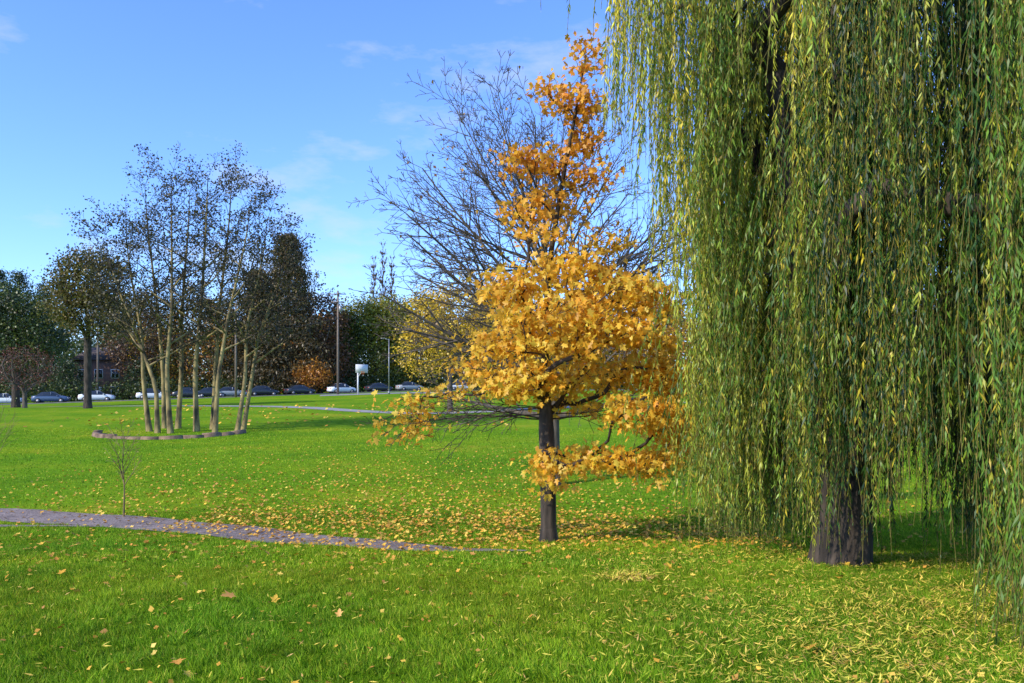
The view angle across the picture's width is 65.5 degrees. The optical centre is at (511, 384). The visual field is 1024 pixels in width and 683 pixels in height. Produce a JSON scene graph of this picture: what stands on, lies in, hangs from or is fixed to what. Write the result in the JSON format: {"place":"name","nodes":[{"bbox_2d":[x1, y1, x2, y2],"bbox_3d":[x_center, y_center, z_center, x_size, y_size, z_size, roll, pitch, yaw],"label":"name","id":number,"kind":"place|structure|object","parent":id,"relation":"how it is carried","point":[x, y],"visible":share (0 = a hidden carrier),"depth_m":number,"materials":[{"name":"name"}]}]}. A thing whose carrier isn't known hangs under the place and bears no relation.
{"place":"outdoors","nodes":[
{"label":"outdoors","id":0,"kind":"place"},
{"bbox_2d":[0,525,100,526],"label":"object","id":1,"kind":"structure","parent":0,"point":[45,525],"depth_m":15.19,"materials":[{"name":"concrete"}]},
{"bbox_2d":[320,392,443,395],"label":"sports court pavement","id":2,"kind":"structure","parent":0,"point":[370,393],"depth_m":108.66,"materials":[{"name":"grey asphalt"}]},
{"bbox_2d":[356,364,367,394],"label":"basketball hoop","id":3,"kind":"object","parent":2,"relation":"on","point":[361,368],"visible":1,"depth_m":105.44,"materials":[{"name":"white paint"}]},
{"bbox_2d":[0,0,964,384],"label":"sky","id":4,"kind":"structure","parent":0,"point":[317,94],"materials":[{"name":"blue"}]},
{"bbox_2d":[0,386,1023,682],"bbox_3d":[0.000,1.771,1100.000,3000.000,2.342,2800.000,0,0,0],"label":"ground lawn","id":5,"kind":"structure","parent":0,"point":[34,416],"depth_m":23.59,"materials":[{"name":"green plant"}]},
{"bbox_2d":[0,393,21,450],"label":"sapling tree","id":6,"kind":"object","parent":5,"relation":"on","point":[7,424],"visible":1,"depth_m":22.36,"materials":[{"name":"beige plant"}]},
{"bbox_2d":[0,266,51,401],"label":"conifer tree","id":7,"kind":"object","parent":5,"relation":"on","point":[2,275],"visible":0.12,"depth_m":120.09,"materials":[{"name":"green plant"}]},
{"bbox_2d":[0,267,54,397],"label":"conifer tree","id":8,"kind":"object","parent":5,"relation":"on","point":[19,277],"visible":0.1,"depth_m":125.68,"materials":[{"name":"green plant"}]},
{"bbox_2d":[0,341,61,407],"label":"plum tree","id":9,"kind":"object","parent":5,"relation":"on","point":[26,390],"visible":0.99,"depth_m":71.82,"materials":[{"name":"brown plant"}]},
{"bbox_2d":[0,272,74,407],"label":"oak tree","id":10,"kind":"object","parent":5,"relation":"on","point":[11,301],"visible":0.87,"depth_m":77.28,"materials":[{"name":"green plant"}]},
{"bbox_2d":[0,281,92,401],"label":"conifer tree","id":11,"kind":"object","parent":5,"relation":"on","point":[43,293],"visible":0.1,"depth_m":121.60,"materials":[{"name":"green plant"}]},
{"bbox_2d":[47,357,83,401],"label":"holly tree","id":12,"kind":"object","parent":5,"relation":"on","point":[67,375],"visible":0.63,"depth_m":117.33,"materials":[{"name":"green plant"}]},
{"bbox_2d":[29,242,144,408],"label":"tree","id":13,"kind":"object","parent":5,"relation":"on","point":[72,303],"visible":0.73,"depth_m":66.84,"materials":[{"name":"green plant"}]},
{"bbox_2d":[97,328,98,400],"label":"utility pole","id":14,"kind":"object","parent":5,"relation":"on","point":[97,362],"visible":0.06,"depth_m":117.87,"materials":[{"name":"brown wood"}]},
{"bbox_2d":[74,360,138,398],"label":"walls","id":15,"kind":"structure","parent":5,"relation":"on","point":[107,379],"depth_m":128.20,"materials":[{"name":"brick"}]},
{"bbox_2d":[78,369,118,394],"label":"windows","id":16,"kind":"structure","parent":15,"relation":"attached to","point":[114,374],"depth_m":128.06,"materials":[{"name":"grey glass"}]},
{"bbox_2d":[70,347,135,359],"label":"roof","id":17,"kind":"structure","parent":15,"relation":"on","point":[94,355],"depth_m":128.96,"materials":[{"name":"brown"}]},
{"bbox_2d":[100,417,142,516],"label":"sapling tree","id":18,"kind":"object","parent":5,"relation":"on","point":[119,467],"visible":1,"depth_m":16.29,"materials":[{"name":"dark brown bark"},{"name":"bare bark twigs"}]},
{"bbox_2d":[99,293,173,398],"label":"autumn tree","id":19,"kind":"object","parent":5,"relation":"on","point":[114,350],"visible":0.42,"depth_m":123.00,"materials":[{"name":"brown plant"}]},
{"bbox_2d":[61,208,215,432],"bbox_3d":[-19.887,-3.302,42.186,6.364,12.088,6.662,0,0,45],"label":"alder tree","id":20,"kind":"object","parent":5,"relation":"on","point":[157,427],"visible":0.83,"depth_m":41.89,"materials":[{"name":"beige plant"}]},
{"bbox_2d":[119,355,159,399],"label":"holly tree","id":21,"kind":"object","parent":5,"relation":"on","point":[131,374],"visible":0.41,"depth_m":121.09,"materials":[{"name":"green plant"}]},
{"bbox_2d":[83,194,201,431],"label":"alder tree","id":22,"kind":"object","parent":5,"relation":"on","point":[148,423],"visible":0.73,"depth_m":42.79,"materials":[{"name":"beige plant"}]},
{"bbox_2d":[88,161,213,427],"bbox_3d":[-20.130,-4.990,44.915,6.909,15.296,7.106,0,0,0],"label":"alder tree","id":23,"kind":"object","parent":5,"relation":"on","point":[164,417],"visible":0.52,"depth_m":45.08,"materials":[{"name":"beige plant"}]},
{"bbox_2d":[120,304,199,389],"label":"autumn tree","id":24,"kind":"object","parent":5,"relation":"on","point":[158,365],"visible":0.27,"depth_m":125.61,"materials":[{"name":"brown plant"}]},
{"bbox_2d":[92,430,246,439],"bbox_3d":[-17.788,2.526,39.959,7.766,0.397,3.718,0,0,0],"label":"stone edging","id":25,"kind":"object","parent":5,"relation":"on","point":[97,433],"visible":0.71,"depth_m":38.79,"materials":[{"name":"grey stone"}]},
{"bbox_2d":[117,142,222,433],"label":"alder tree","id":26,"kind":"object","parent":5,"relation":"on","point":[170,428],"visible":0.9,"depth_m":41.76,"materials":[{"name":"beige plant"}]},
{"bbox_2d":[111,168,260,428],"bbox_3d":[-18.123,-4.767,45.050,8.139,14.865,6.956,0,0,0],"label":"alder tree","id":27,"kind":"object","parent":5,"relation":"on","point":[178,422],"visible":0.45,"depth_m":44.67,"materials":[{"name":"beige plant"}]},
{"bbox_2d":[128,152,257,431],"bbox_3d":[-17.229,-4.937,43.032,7.032,15.283,5.625,0,0,0],"label":"alder tree","id":28,"kind":"object","parent":5,"relation":"on","point":[196,423],"visible":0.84,"depth_m":42.83,"materials":[{"name":"beige plant"}]},
{"bbox_2d":[159,289,237,390],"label":"autumn tree","id":29,"kind":"object","parent":5,"relation":"on","point":[190,368],"visible":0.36,"depth_m":125.68,"materials":[{"name":"brown plant"}]},
{"bbox_2d":[162,159,283,431],"bbox_3d":[-14.953,-4.326,41.723,5.954,14.137,6.273,0,0,-30],"label":"alder tree","id":30,"kind":"object","parent":5,"relation":"on","point":[216,401],"visible":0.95,"depth_m":41.57,"materials":[{"name":"beige plant"}]},
{"bbox_2d":[168,140,282,429],"bbox_3d":[-16.240,-5.296,44.270,6.624,15.933,5.626,0,0,0],"label":"alder tree","id":31,"kind":"object","parent":5,"relation":"on","point":[217,341],"visible":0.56,"depth_m":44.19,"materials":[{"name":"beige plant"}]},
{"bbox_2d":[195,286,271,385],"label":"autumn tree","id":32,"kind":"object","parent":5,"relation":"on","point":[226,342],"visible":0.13,"depth_m":128.41,"materials":[{"name":"brown plant"}]},
{"bbox_2d":[234,303,243,396],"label":"utility pole","id":33,"kind":"object","parent":5,"relation":"on","point":[235,306],"visible":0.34,"depth_m":110.88,"materials":[{"name":"brown wood"}]},
{"bbox_2d":[192,182,308,430],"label":"alder tree","id":34,"kind":"object","parent":5,"relation":"on","point":[239,417],"visible":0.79,"depth_m":42.89,"materials":[{"name":"beige plant"}]},
{"bbox_2d":[213,267,302,395],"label":"conifer tree","id":35,"kind":"object","parent":5,"relation":"on","point":[240,356],"visible":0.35,"depth_m":126.08,"materials":[{"name":"green plant"}]},
{"bbox_2d":[191,214,325,429],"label":"alder tree","id":36,"kind":"object","parent":5,"relation":"on","point":[247,405],"visible":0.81,"depth_m":44.04,"materials":[{"name":"beige plant"}]},
{"bbox_2d":[0,508,524,550],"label":"footpath","id":37,"kind":"structure","parent":5,"relation":"on","point":[36,515],"depth_m":14.98,"materials":[{"name":"grey gravel"}]},
{"bbox_2d":[229,229,347,394],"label":"conifer tree","id":38,"kind":"object","parent":5,"relation":"on","point":[303,314],"visible":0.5,"depth_m":127.69,"materials":[{"name":"green plant"}]},
{"bbox_2d":[288,355,336,393],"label":"autumn tree","id":39,"kind":"object","parent":5,"relation":"on","point":[323,376],"visible":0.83,"depth_m":125.82,"materials":[{"name":"orange plant"}]},
{"bbox_2d":[282,285,356,392],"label":"autumn tree","id":40,"kind":"object","parent":5,"relation":"on","point":[327,336],"visible":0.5,"depth_m":132.91,"materials":[{"name":"brown plant"}]},
{"bbox_2d":[0,389,642,404],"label":"kerb","id":41,"kind":"structure","parent":5,"relation":"on","point":[232,396],"depth_m":111.97,"materials":[{"name":"concrete"}]},
{"bbox_2d":[329,291,345,393],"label":"utility pole","id":42,"kind":"object","parent":5,"relation":"on","point":[339,308],"visible":0.93,"depth_m":111.87,"materials":[{"name":"brown wood"}]},
{"bbox_2d":[9,292,344,336],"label":"overhead wires","id":43,"kind":"object","parent":42,"relation":"attached to","point":[240,313],"visible":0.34,"depth_m":111.66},
{"bbox_2d":[3,402,684,413],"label":"footpath","id":44,"kind":"structure","parent":5,"relation":"on","point":[341,409],"depth_m":63.99,"materials":[{"name":"grey asphalt"}]},
{"bbox_2d":[317,305,380,392],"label":"cedar tree","id":45,"kind":"object","parent":5,"relation":"on","point":[359,332],"visible":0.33,"depth_m":138.29,"materials":[{"name":"green plant"}]},
{"bbox_2d":[0,370,701,402],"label":"hedge","id":46,"kind":"object","parent":5,"relation":"on","point":[134,389],"visible":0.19,"depth_m":119.43,"materials":[{"name":"green plant"}]},
{"bbox_2d":[369,255,378,362],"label":"poplar tree","id":47,"kind":"object","parent":5,"relation":"on","point":[373,279],"visible":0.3,"depth_m":159.87,"materials":[{"name":"green plant"}]},
{"bbox_2d":[336,287,425,391],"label":"cedar tree","id":48,"kind":"object","parent":5,"relation":"on","point":[371,311],"visible":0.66,"depth_m":139.94,"materials":[{"name":"green plant"}]},
{"bbox_2d":[377,239,388,359],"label":"poplar tree","id":49,"kind":"object","parent":5,"relation":"on","point":[381,253],"visible":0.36,"depth_m":159.87,"materials":[{"name":"green plant"}]},
{"bbox_2d":[381,338,389,393],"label":"street lamp","id":50,"kind":"object","parent":5,"relation":"on","point":[388,371],"visible":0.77,"depth_m":103.95,"materials":[{"name":"metal"}]},
{"bbox_2d":[387,255,397,388],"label":"poplar tree","id":51,"kind":"object","parent":5,"relation":"on","point":[391,274],"visible":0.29,"depth_m":159.85,"materials":[{"name":"green plant"}]},
{"bbox_2d":[386,290,457,387],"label":"golden tree","id":52,"kind":"object","parent":5,"relation":"on","point":[423,364],"visible":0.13,"depth_m":144.62,"materials":[{"name":"yellow plant"}]},
{"bbox_2d":[387,264,504,411],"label":"golden tree","id":53,"kind":"object","parent":5,"relation":"on","point":[447,353],"visible":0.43,"depth_m":59.51,"materials":[{"name":"yellow plant"}]},
{"bbox_2d":[0,298,991,394],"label":"distant tree mass","id":54,"kind":"object","parent":5,"relation":"on","point":[77,347],"visible":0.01,"depth_m":166.82,"materials":[{"name":"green plant"}]},
{"bbox_2d":[457,301,540,387],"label":"golden tree","id":55,"kind":"object","parent":5,"relation":"on","point":[516,361],"visible":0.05,"depth_m":148.63,"materials":[{"name":"yellow plant"}]},
{"bbox_2d":[0,404,1023,682],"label":"fallen leaves","id":56,"kind":"object","parent":5,"relation":"on","point":[980,672],"visible":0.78,"depth_m":9.13,"materials":[{"name":"yellow plant"}]},
{"bbox_2d":[346,50,716,484],"bbox_3d":[1.335,-3.005,22.050,11.952,11.925,9.993,0,0,0],"label":"bare tree","id":57,"kind":"object","parent":5,"relation":"on","point":[498,250],"visible":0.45,"depth_m":21.61,"materials":[{"name":"grey plant"}]},
{"bbox_2d":[357,23,719,541],"bbox_3d":[0.480,-1.528,13.334,5.928,8.539,3.868,0,0,0],"label":"golden maple tree","id":58,"kind":"object","parent":5,"relation":"on","point":[546,383],"visible":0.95,"depth_m":12.65,"materials":[{"name":"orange plant"}]},
{"bbox_2d":[559,288,622,383],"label":"autumn tree","id":59,"kind":"object","parent":5,"relation":"on","point":[601,351],"visible":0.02,"depth_m":149.50,"materials":[{"name":"brown plant"}]},
{"bbox_2d":[601,299,691,388],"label":"autumn tree","id":60,"kind":"object","parent":5,"relation":"on","point":[670,355],"visible":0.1,"depth_m":147.95,"materials":[{"name":"yellow plant"}]},
{"bbox_2d":[540,0,1023,653],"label":"weeping willow tree","id":61,"kind":"object","parent":5,"relation":"on","point":[834,264],"visible":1,"depth_m":7.85,"materials":[{"name":"green plant"}]},
{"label":"street","id":62,"kind":"structure","parent":0,"visible":0},
{"bbox_2d":[0,393,21,402],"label":"parked car","id":63,"kind":"object","parent":62,"relation":"on","point":[3,397],"visible":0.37,"depth_m":103.59,"materials":[{"name":"white paint"}]},
{"bbox_2d":[31,392,70,402],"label":"parked car","id":64,"kind":"object","parent":62,"relation":"on","point":[41,397],"visible":0.98,"depth_m":105.02,"materials":[{"name":"blue paint"}]},
{"bbox_2d":[78,391,115,400],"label":"parked car","id":65,"kind":"object","parent":62,"relation":"on","point":[99,395],"visible":0.67,"depth_m":106.74,"materials":[{"name":"white paint"}]},
{"bbox_2d":[136,388,170,398],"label":"parked car","id":66,"kind":"object","parent":62,"relation":"on","point":[150,392],"visible":0.35,"depth_m":108.77,"materials":[{"name":"white paint"}]},
{"bbox_2d":[172,387,200,397],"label":"parked car","id":67,"kind":"object","parent":62,"relation":"on","point":[187,391],"visible":0.63,"depth_m":110.50,"materials":[{"name":"paint"}]},
{"bbox_2d":[198,387,225,396],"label":"parked car","id":68,"kind":"object","parent":62,"relation":"on","point":[203,392],"visible":0.59,"depth_m":111.50,"materials":[{"name":"paint"}]},
{"bbox_2d":[219,387,246,396],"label":"parked car","id":69,"kind":"object","parent":62,"relation":"on","point":[228,391],"visible":0.61,"depth_m":112.79,"materials":[{"name":"silver paint"}]},
{"bbox_2d":[246,386,278,395],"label":"parked car","id":70,"kind":"object","parent":62,"relation":"on","point":[261,390],"visible":0.84,"depth_m":115.06,"materials":[{"name":"paint"}]},
{"bbox_2d":[284,385,314,394],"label":"parked car","id":71,"kind":"object","parent":62,"relation":"on","point":[293,389],"visible":0.98,"depth_m":118.15,"materials":[{"name":"paint"}]},
{"bbox_2d":[326,383,355,392],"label":"parked car","id":72,"kind":"object","parent":62,"relation":"on","point":[344,387],"visible":0.88,"depth_m":122.73,"materials":[{"name":"white paint"}]},
{"bbox_2d":[364,383,392,391],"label":"parked car","id":73,"kind":"object","parent":62,"relation":"on","point":[372,387],"visible":0.79,"depth_m":126.74,"materials":[{"name":"paint"}]},
{"bbox_2d":[395,382,422,390],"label":"parked car","id":74,"kind":"object","parent":62,"relation":"on","point":[403,386],"visible":0.81,"depth_m":129.85,"materials":[{"name":"silver paint"}]},
{"bbox_2d":[453,380,468,389],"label":"parked van","id":75,"kind":"object","parent":62,"relation":"on","point":[455,387],"visible":0.32,"depth_m":133.51,"materials":[{"name":"white paint"}]}
]}

